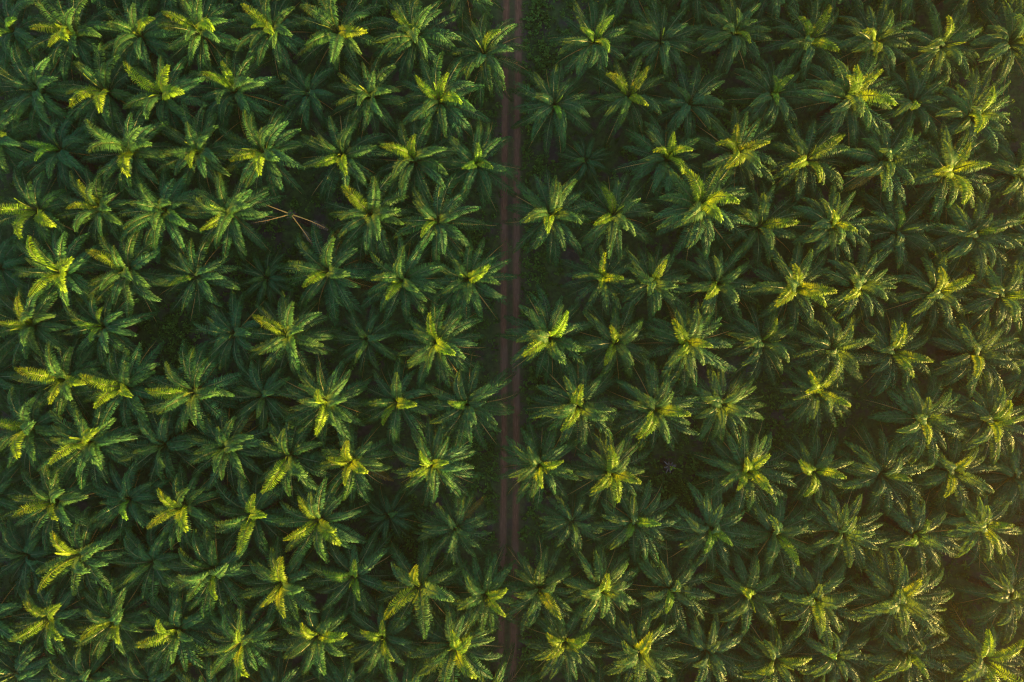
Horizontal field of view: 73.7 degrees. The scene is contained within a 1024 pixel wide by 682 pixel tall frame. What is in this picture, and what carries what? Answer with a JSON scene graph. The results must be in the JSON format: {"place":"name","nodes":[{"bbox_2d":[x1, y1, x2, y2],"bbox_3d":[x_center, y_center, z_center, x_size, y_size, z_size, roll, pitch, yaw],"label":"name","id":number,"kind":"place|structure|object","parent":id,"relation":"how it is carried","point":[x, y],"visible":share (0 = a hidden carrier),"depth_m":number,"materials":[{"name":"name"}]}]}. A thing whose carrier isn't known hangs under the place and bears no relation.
{"place":"outdoors","nodes":[
{"label":"outdoors","id":0,"kind":"place"},
{"bbox_2d":[485,0,533,681],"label":"dirt track","id":1,"kind":"structure","parent":0,"point":[509,525],"depth_m":90.98,"materials":[{"name":"soil"}]},
{"bbox_2d":[0,0,1023,681],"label":"ground","id":2,"kind":"structure","parent":0,"point":[292,228],"depth_m":91.00,"materials":[{"name":"green plant"}]},
{"bbox_2d":[0,37,90,140],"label":"oil palm","id":3,"kind":"object","parent":2,"relation":"on","point":[38,94],"visible":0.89,"depth_m":82.94,"materials":[{"name":"green plant"}]},
{"bbox_2d":[0,274,92,385],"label":"oil palm","id":4,"kind":"object","parent":2,"relation":"on","point":[27,315],"visible":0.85,"depth_m":82.79,"materials":[{"name":"green plant"}]},
{"bbox_2d":[0,166,93,262],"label":"oil palm","id":5,"kind":"object","parent":2,"relation":"on","point":[42,216],"visible":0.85,"depth_m":83.38,"materials":[{"name":"green plant"}]},
{"bbox_2d":[0,449,116,553],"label":"oil palm","id":6,"kind":"object","parent":2,"relation":"on","point":[57,499],"visible":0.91,"depth_m":82.69,"materials":[{"name":"green plant"}]},
{"bbox_2d":[10,329,118,426],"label":"oil palm","id":7,"kind":"object","parent":2,"relation":"on","point":[58,373],"visible":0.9,"depth_m":82.66,"materials":[{"name":"green plant"}]},
{"bbox_2d":[11,216,123,321],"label":"oil palm","id":8,"kind":"object","parent":2,"relation":"on","point":[59,278],"visible":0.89,"depth_m":82.57,"materials":[{"name":"green plant"}]},
{"bbox_2d":[24,0,129,88],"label":"oil palm","id":9,"kind":"object","parent":2,"relation":"on","point":[63,23],"visible":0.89,"depth_m":82.60,"materials":[{"name":"green plant"}]},
{"bbox_2d":[36,502,150,603],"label":"oil palm","id":10,"kind":"object","parent":2,"relation":"on","point":[78,554],"visible":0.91,"depth_m":82.88,"materials":[{"name":"green plant"}]},
{"bbox_2d":[33,396,154,493],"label":"oil palm","id":11,"kind":"object","parent":2,"relation":"on","point":[89,441],"visible":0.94,"depth_m":82.49,"materials":[{"name":"green plant"}]},
{"bbox_2d":[51,40,164,142],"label":"oil palm","id":12,"kind":"object","parent":2,"relation":"on","point":[105,96],"visible":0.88,"depth_m":82.99,"materials":[{"name":"green plant"}]},
{"bbox_2d":[72,567,162,662],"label":"oil palm","id":13,"kind":"object","parent":2,"relation":"on","point":[118,617],"visible":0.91,"depth_m":83.00,"materials":[{"name":"green plant"}]},
{"bbox_2d":[69,335,185,438],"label":"oil palm","id":14,"kind":"object","parent":2,"relation":"on","point":[125,384],"visible":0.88,"depth_m":82.92,"materials":[{"name":"green plant"}]},
{"bbox_2d":[74,218,191,326],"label":"oil palm","id":15,"kind":"object","parent":2,"relation":"on","point":[132,274],"visible":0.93,"depth_m":82.97,"materials":[{"name":"green plant"}]},
{"bbox_2d":[78,104,197,199],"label":"oil palm","id":16,"kind":"object","parent":2,"relation":"on","point":[135,139],"visible":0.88,"depth_m":82.25,"materials":[{"name":"green plant"}]},
{"bbox_2d":[115,165,223,267],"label":"oil palm","id":17,"kind":"object","parent":2,"relation":"on","point":[153,205],"visible":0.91,"depth_m":82.78,"materials":[{"name":"green plant"}]},
{"bbox_2d":[121,50,220,141],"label":"oil palm","id":18,"kind":"object","parent":2,"relation":"on","point":[170,95],"visible":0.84,"depth_m":82.94,"materials":[{"name":"green plant"}]},
{"bbox_2d":[125,581,233,674],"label":"oil palm","id":19,"kind":"object","parent":2,"relation":"on","point":[174,632],"visible":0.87,"depth_m":83.16,"materials":[{"name":"green plant"}]},
{"bbox_2d":[141,339,254,439],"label":"oil palm","id":20,"kind":"object","parent":2,"relation":"on","point":[197,390],"visible":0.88,"depth_m":82.93,"materials":[{"name":"green plant"}]},
{"bbox_2d":[152,232,252,323],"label":"oil palm","id":21,"kind":"object","parent":2,"relation":"on","point":[199,274],"visible":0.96,"depth_m":83.73,"materials":[{"name":"green plant"}]},
{"bbox_2d":[153,99,252,201],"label":"oil palm","id":22,"kind":"object","parent":2,"relation":"on","point":[195,143],"visible":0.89,"depth_m":82.65,"materials":[{"name":"green plant"}]},
{"bbox_2d":[155,0,252,80],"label":"oil palm","id":23,"kind":"object","parent":2,"relation":"on","point":[198,29],"visible":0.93,"depth_m":82.65,"materials":[{"name":"green plant"}]},
{"bbox_2d":[162,510,270,621],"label":"oil palm","id":24,"kind":"object","parent":2,"relation":"on","point":[217,570],"visible":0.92,"depth_m":82.76,"materials":[{"name":"green plant"}]},
{"bbox_2d":[179,393,279,495],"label":"oil palm","id":25,"kind":"object","parent":2,"relation":"on","point":[223,448],"visible":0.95,"depth_m":83.09,"materials":[{"name":"green plant"}]},
{"bbox_2d":[173,162,287,261],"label":"oil palm","id":26,"kind":"object","parent":2,"relation":"on","point":[233,207],"visible":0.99,"depth_m":82.55,"materials":[{"name":"green plant"}]},
{"bbox_2d":[189,44,290,143],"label":"oil palm","id":27,"kind":"object","parent":2,"relation":"on","point":[235,85],"visible":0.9,"depth_m":83.53,"materials":[{"name":"green plant"}]},
{"bbox_2d":[197,588,292,681],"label":"oil palm","id":28,"kind":"object","parent":2,"relation":"on","point":[240,641],"visible":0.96,"depth_m":83.05,"materials":[{"name":"green plant"}]},
{"bbox_2d":[208,461,302,565],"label":"oil palm","id":29,"kind":"object","parent":2,"relation":"on","point":[253,508],"visible":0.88,"depth_m":83.33,"materials":[{"name":"green plant"}]},
{"bbox_2d":[214,105,318,208],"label":"oil palm","id":30,"kind":"object","parent":2,"relation":"on","point":[273,162],"visible":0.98,"depth_m":82.28,"materials":[{"name":"green plant"}]},
{"bbox_2d":[236,531,344,631],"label":"oil palm","id":31,"kind":"object","parent":2,"relation":"on","point":[282,584],"visible":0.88,"depth_m":82.89,"materials":[{"name":"green plant"}]},
{"bbox_2d":[242,407,342,506],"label":"oil palm","id":32,"kind":"object","parent":2,"relation":"on","point":[290,448],"visible":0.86,"depth_m":83.39,"materials":[{"name":"green plant"}]},
{"bbox_2d":[244,287,347,381],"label":"oil palm","id":33,"kind":"object","parent":2,"relation":"on","point":[290,339],"visible":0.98,"depth_m":83.00,"materials":[{"name":"green plant"}]},
{"bbox_2d":[269,586,363,681],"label":"oil palm","id":34,"kind":"object","parent":2,"relation":"on","point":[313,635],"visible":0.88,"depth_m":82.85,"materials":[{"name":"green plant"}]},
{"bbox_2d":[267,469,375,565],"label":"oil palm","id":35,"kind":"object","parent":2,"relation":"on","point":[317,517],"visible":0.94,"depth_m":82.69,"materials":[{"name":"green plant"}]},
{"bbox_2d":[274,346,375,447],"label":"oil palm","id":36,"kind":"object","parent":2,"relation":"on","point":[327,399],"visible":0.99,"depth_m":82.53,"materials":[{"name":"green plant"}]},
{"bbox_2d":[277,218,380,330],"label":"oil palm","id":37,"kind":"object","parent":2,"relation":"on","point":[334,277],"visible":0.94,"depth_m":83.53,"materials":[{"name":"green plant"}]},
{"bbox_2d":[288,0,394,90],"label":"oil palm","id":38,"kind":"object","parent":2,"relation":"on","point":[333,35],"visible":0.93,"depth_m":83.03,"materials":[{"name":"green plant"}]},
{"bbox_2d":[294,104,393,207],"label":"oil palm","id":39,"kind":"object","parent":2,"relation":"on","point":[343,162],"visible":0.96,"depth_m":83.28,"materials":[{"name":"green plant"}]},
{"bbox_2d":[302,520,404,627],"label":"oil palm","id":40,"kind":"object","parent":2,"relation":"on","point":[362,566],"visible":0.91,"depth_m":83.45,"materials":[{"name":"green plant"}]},
{"bbox_2d":[318,170,420,269],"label":"oil palm","id":41,"kind":"object","parent":2,"relation":"on","point":[370,213],"visible":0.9,"depth_m":82.81,"materials":[{"name":"green plant"}]},
{"bbox_2d":[357,227,451,331],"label":"oil palm","id":42,"kind":"object","parent":2,"relation":"on","point":[404,277],"visible":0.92,"depth_m":83.08,"materials":[{"name":"green plant"}]},
{"bbox_2d":[364,0,463,87],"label":"oil palm","id":43,"kind":"object","parent":2,"relation":"on","point":[414,35],"visible":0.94,"depth_m":82.74,"materials":[{"name":"green plant"}]},
{"bbox_2d":[366,110,468,212],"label":"oil palm","id":44,"kind":"object","parent":2,"relation":"on","point":[420,159],"visible":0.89,"depth_m":83.04,"materials":[{"name":"green plant"}]},
{"bbox_2d":[365,524,475,639],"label":"oil palm","id":45,"kind":"object","parent":2,"relation":"on","point":[423,584],"visible":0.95,"depth_m":82.92,"materials":[{"name":"green plant"}]},
{"bbox_2d":[391,411,483,507],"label":"oil palm","id":46,"kind":"object","parent":2,"relation":"on","point":[435,460],"visible":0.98,"depth_m":83.04,"materials":[{"name":"green plant"}]},
{"bbox_2d":[388,51,489,146],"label":"oil palm","id":47,"kind":"object","parent":2,"relation":"on","point":[438,94],"visible":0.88,"depth_m":83.06,"materials":[{"name":"green plant"}]},
{"bbox_2d":[394,295,488,393],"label":"oil palm","id":48,"kind":"object","parent":2,"relation":"on","point":[442,345],"visible":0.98,"depth_m":82.59,"materials":[{"name":"green plant"}]},
{"bbox_2d":[384,169,501,276],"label":"oil palm","id":49,"kind":"object","parent":2,"relation":"on","point":[433,220],"visible":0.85,"depth_m":83.24,"materials":[{"name":"green plant"}]},
{"bbox_2d":[404,585,506,681],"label":"oil palm","id":50,"kind":"object","parent":2,"relation":"on","point":[455,650],"visible":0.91,"depth_m":82.53,"materials":[{"name":"green plant"}]},
{"bbox_2d":[420,348,520,456],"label":"oil palm","id":51,"kind":"object","parent":2,"relation":"on","point":[464,404],"visible":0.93,"depth_m":83.32,"materials":[{"name":"green plant"}]},
{"bbox_2d":[423,234,519,333],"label":"oil palm","id":52,"kind":"object","parent":2,"relation":"on","point":[462,284],"visible":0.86,"depth_m":83.29,"materials":[{"name":"green plant"}]},
{"bbox_2d":[441,12,531,108],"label":"oil palm","id":53,"kind":"object","parent":2,"relation":"on","point":[483,59],"visible":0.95,"depth_m":83.56,"materials":[{"name":"green plant"}]},
{"bbox_2d":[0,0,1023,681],"bbox_3d":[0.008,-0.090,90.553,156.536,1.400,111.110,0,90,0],"label":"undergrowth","id":54,"kind":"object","parent":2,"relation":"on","point":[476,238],"visible":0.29,"depth_m":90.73,"materials":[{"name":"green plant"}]},
{"bbox_2d":[490,530,587,634],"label":"oil palm","id":55,"kind":"object","parent":2,"relation":"on","point":[539,582],"visible":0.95,"depth_m":82.81,"materials":[{"name":"green plant"}]},
{"bbox_2d":[495,417,585,510],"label":"oil palm","id":56,"kind":"object","parent":2,"relation":"on","point":[538,465],"visible":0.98,"depth_m":83.47,"materials":[{"name":"green plant"}]},
{"bbox_2d":[495,284,595,385],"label":"oil palm","id":57,"kind":"object","parent":2,"relation":"on","point":[545,337],"visible":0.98,"depth_m":82.96,"materials":[{"name":"green plant"}]},
{"bbox_2d":[502,167,596,266],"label":"oil palm","id":58,"kind":"object","parent":2,"relation":"on","point":[550,224],"visible":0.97,"depth_m":82.93,"materials":[{"name":"green plant"}]},
{"bbox_2d":[509,62,598,161],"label":"oil palm","id":59,"kind":"object","parent":2,"relation":"on","point":[550,98],"visible":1,"depth_m":83.95,"materials":[{"name":"green plant"}]},
{"bbox_2d":[523,348,625,459],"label":"oil palm","id":60,"kind":"object","parent":2,"relation":"on","point":[575,407],"visible":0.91,"depth_m":82.84,"materials":[{"name":"green plant"}]},
{"bbox_2d":[544,0,636,94],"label":"oil palm","id":61,"kind":"object","parent":2,"relation":"on","point":[594,46],"visible":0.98,"depth_m":83.72,"materials":[{"name":"green plant"}]},
{"bbox_2d":[554,540,645,632],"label":"oil palm","id":62,"kind":"object","parent":2,"relation":"on","point":[604,589],"visible":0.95,"depth_m":82.59,"materials":[{"name":"green plant"}]},
{"bbox_2d":[563,422,657,515],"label":"oil palm","id":63,"kind":"object","parent":2,"relation":"on","point":[609,470],"visible":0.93,"depth_m":82.81,"materials":[{"name":"green plant"}]},
{"bbox_2d":[567,298,657,392],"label":"oil palm","id":64,"kind":"object","parent":2,"relation":"on","point":[611,338],"visible":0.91,"depth_m":83.37,"materials":[{"name":"green plant"}]},
{"bbox_2d":[566,171,660,266],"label":"oil palm","id":65,"kind":"object","parent":2,"relation":"on","point":[606,221],"visible":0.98,"depth_m":83.11,"materials":[{"name":"green plant"}]},
{"bbox_2d":[576,54,669,148],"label":"oil palm","id":66,"kind":"object","parent":2,"relation":"on","point":[628,98],"visible":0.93,"depth_m":83.94,"materials":[{"name":"green plant"}]},
{"bbox_2d":[581,466,680,566],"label":"oil palm","id":67,"kind":"object","parent":2,"relation":"on","point":[635,521],"visible":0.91,"depth_m":83.48,"materials":[{"name":"green plant"}]},
{"bbox_2d":[592,594,687,681],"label":"oil palm","id":68,"kind":"object","parent":2,"relation":"on","point":[636,649],"visible":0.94,"depth_m":82.82,"materials":[{"name":"green plant"}]},
{"bbox_2d":[605,354,709,452],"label":"oil palm","id":69,"kind":"object","parent":2,"relation":"on","point":[653,409],"visible":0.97,"depth_m":82.65,"materials":[{"name":"green plant"}]},
{"bbox_2d":[618,528,719,636],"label":"oil palm","id":70,"kind":"object","parent":2,"relation":"on","point":[669,600],"visible":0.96,"depth_m":83.44,"materials":[{"name":"green plant"}]},
{"bbox_2d":[630,291,738,396],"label":"oil palm","id":71,"kind":"object","parent":2,"relation":"on","point":[685,338],"visible":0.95,"depth_m":82.74,"materials":[{"name":"green plant"}]},
{"bbox_2d":[640,155,752,272],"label":"oil palm","id":72,"kind":"object","parent":2,"relation":"on","point":[696,209],"visible":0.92,"depth_m":81.81,"materials":[{"name":"green plant"}]},
{"bbox_2d":[652,607,755,681],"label":"oil palm","id":73,"kind":"object","parent":2,"relation":"on","point":[713,645],"visible":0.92,"depth_m":83.44,"materials":[{"name":"green plant"}]},
{"bbox_2d":[659,470,764,578],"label":"oil palm","id":74,"kind":"object","parent":2,"relation":"on","point":[710,529],"visible":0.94,"depth_m":83.34,"materials":[{"name":"green plant"}]},
{"bbox_2d":[666,237,760,335],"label":"oil palm","id":75,"kind":"object","parent":2,"relation":"on","point":[723,281],"visible":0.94,"depth_m":83.31,"materials":[{"name":"green plant"}]},
{"bbox_2d":[688,104,781,206],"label":"oil palm","id":76,"kind":"object","parent":2,"relation":"on","point":[739,150],"visible":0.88,"depth_m":82.44,"materials":[{"name":"green plant"}]},
{"bbox_2d":[689,416,797,519],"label":"oil palm","id":77,"kind":"object","parent":2,"relation":"on","point":[747,469],"visible":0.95,"depth_m":83.17,"materials":[{"name":"green plant"}]},
{"bbox_2d":[694,544,793,637],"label":"oil palm","id":78,"kind":"object","parent":2,"relation":"on","point":[746,583],"visible":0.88,"depth_m":83.65,"materials":[{"name":"green plant"}]},
{"bbox_2d":[709,296,804,387],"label":"oil palm","id":79,"kind":"object","parent":2,"relation":"on","point":[755,340],"visible":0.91,"depth_m":83.85,"materials":[{"name":"green plant"}]},
{"bbox_2d":[712,179,804,273],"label":"oil palm","id":80,"kind":"object","parent":2,"relation":"on","point":[759,221],"visible":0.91,"depth_m":83.41,"materials":[{"name":"green plant"}]},
{"bbox_2d":[722,51,818,141],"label":"oil palm","id":81,"kind":"object","parent":2,"relation":"on","point":[775,91],"visible":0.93,"depth_m":83.25,"materials":[{"name":"green plant"}]},
{"bbox_2d":[722,483,826,583],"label":"oil palm","id":82,"kind":"object","parent":2,"relation":"on","point":[776,529],"visible":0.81,"depth_m":83.41,"materials":[{"name":"green plant"}]},
{"bbox_2d":[729,239,839,340],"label":"oil palm","id":83,"kind":"object","parent":2,"relation":"on","point":[794,287],"visible":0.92,"depth_m":82.54,"materials":[{"name":"green plant"}]},
{"bbox_2d":[750,0,855,95],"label":"oil palm","id":84,"kind":"object","parent":2,"relation":"on","point":[805,45],"visible":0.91,"depth_m":83.17,"materials":[{"name":"green plant"}]},
{"bbox_2d":[757,113,850,216],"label":"oil palm","id":85,"kind":"object","parent":2,"relation":"on","point":[819,147],"visible":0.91,"depth_m":83.06,"materials":[{"name":"green plant"}]},
{"bbox_2d":[758,550,868,652],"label":"oil palm","id":86,"kind":"object","parent":2,"relation":"on","point":[818,599],"visible":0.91,"depth_m":82.78,"materials":[{"name":"green plant"}]},
{"bbox_2d":[778,182,875,275],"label":"oil palm","id":87,"kind":"object","parent":2,"relation":"on","point":[832,220],"visible":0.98,"depth_m":82.75,"materials":[{"name":"green plant"}]},
{"bbox_2d":[794,478,889,578],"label":"oil palm","id":88,"kind":"object","parent":2,"relation":"on","point":[837,522],"visible":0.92,"depth_m":82.82,"materials":[{"name":"green plant"}]},
{"bbox_2d":[782,47,902,165],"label":"oil palm","id":89,"kind":"object","parent":2,"relation":"on","point":[848,91],"visible":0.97,"depth_m":82.10,"materials":[{"name":"green plant"}]},
{"bbox_2d":[808,239,904,328],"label":"oil palm","id":90,"kind":"object","parent":2,"relation":"on","point":[855,286],"visible":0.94,"depth_m":82.57,"materials":[{"name":"green plant"}]},
{"bbox_2d":[827,112,932,216],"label":"oil palm","id":91,"kind":"object","parent":2,"relation":"on","point":[886,168],"visible":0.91,"depth_m":82.58,"materials":[{"name":"green plant"}]},
{"bbox_2d":[826,419,936,526],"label":"oil palm","id":92,"kind":"object","parent":2,"relation":"on","point":[870,468],"visible":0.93,"depth_m":83.31,"materials":[{"name":"green plant"}]},
{"bbox_2d":[837,184,939,291],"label":"oil palm","id":93,"kind":"object","parent":2,"relation":"on","point":[894,232],"visible":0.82,"depth_m":83.91,"materials":[{"name":"green plant"}]},
{"bbox_2d":[824,535,953,654],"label":"oil palm","id":94,"kind":"object","parent":2,"relation":"on","point":[900,601],"visible":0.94,"depth_m":82.36,"materials":[{"name":"green plant"}]},
{"bbox_2d":[846,301,932,396],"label":"oil palm","id":95,"kind":"object","parent":2,"relation":"on","point":[884,350],"visible":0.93,"depth_m":83.43,"materials":[{"name":"green plant"}]},
{"bbox_2d":[858,481,966,580],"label":"oil palm","id":96,"kind":"object","parent":2,"relation":"on","point":[919,534],"visible":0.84,"depth_m":83.24,"materials":[{"name":"green plant"}]},
{"bbox_2d":[857,365,969,468],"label":"oil palm","id":97,"kind":"object","parent":2,"relation":"on","point":[925,422],"visible":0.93,"depth_m":83.08,"materials":[{"name":"green plant"}]},
{"bbox_2d":[872,245,976,337],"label":"oil palm","id":98,"kind":"object","parent":2,"relation":"on","point":[940,288],"visible":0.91,"depth_m":83.33,"materials":[{"name":"green plant"}]},
{"bbox_2d":[884,0,983,92],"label":"oil palm","id":99,"kind":"object","parent":2,"relation":"on","point":[932,49],"visible":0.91,"depth_m":83.29,"materials":[{"name":"green plant"}]},
{"bbox_2d":[879,120,993,229],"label":"oil palm","id":100,"kind":"object","parent":2,"relation":"on","point":[952,163],"visible":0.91,"depth_m":82.55,"materials":[{"name":"green plant"}]},
{"bbox_2d":[917,66,1014,162],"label":"oil palm","id":101,"kind":"object","parent":2,"relation":"on","point":[969,113],"visible":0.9,"depth_m":82.52,"materials":[{"name":"green plant"}]},
{"bbox_2d":[915,184,1023,285],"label":"oil palm","id":102,"kind":"object","parent":2,"relation":"on","point":[963,230],"visible":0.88,"depth_m":83.10,"materials":[{"name":"green plant"}]},
{"bbox_2d":[915,302,1023,405],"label":"oil palm","id":103,"kind":"object","parent":2,"relation":"on","point":[973,352],"visible":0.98,"depth_m":83.03,"materials":[{"name":"green plant"}]},
{"bbox_2d":[919,597,1023,681],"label":"oil palm","id":104,"kind":"object","parent":2,"relation":"on","point":[981,658],"visible":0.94,"depth_m":83.26,"materials":[{"name":"green plant"}]},
{"bbox_2d":[937,368,1023,466],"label":"oil palm","id":105,"kind":"object","parent":2,"relation":"on","point":[980,415],"visible":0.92,"depth_m":83.16,"materials":[{"name":"green plant"}]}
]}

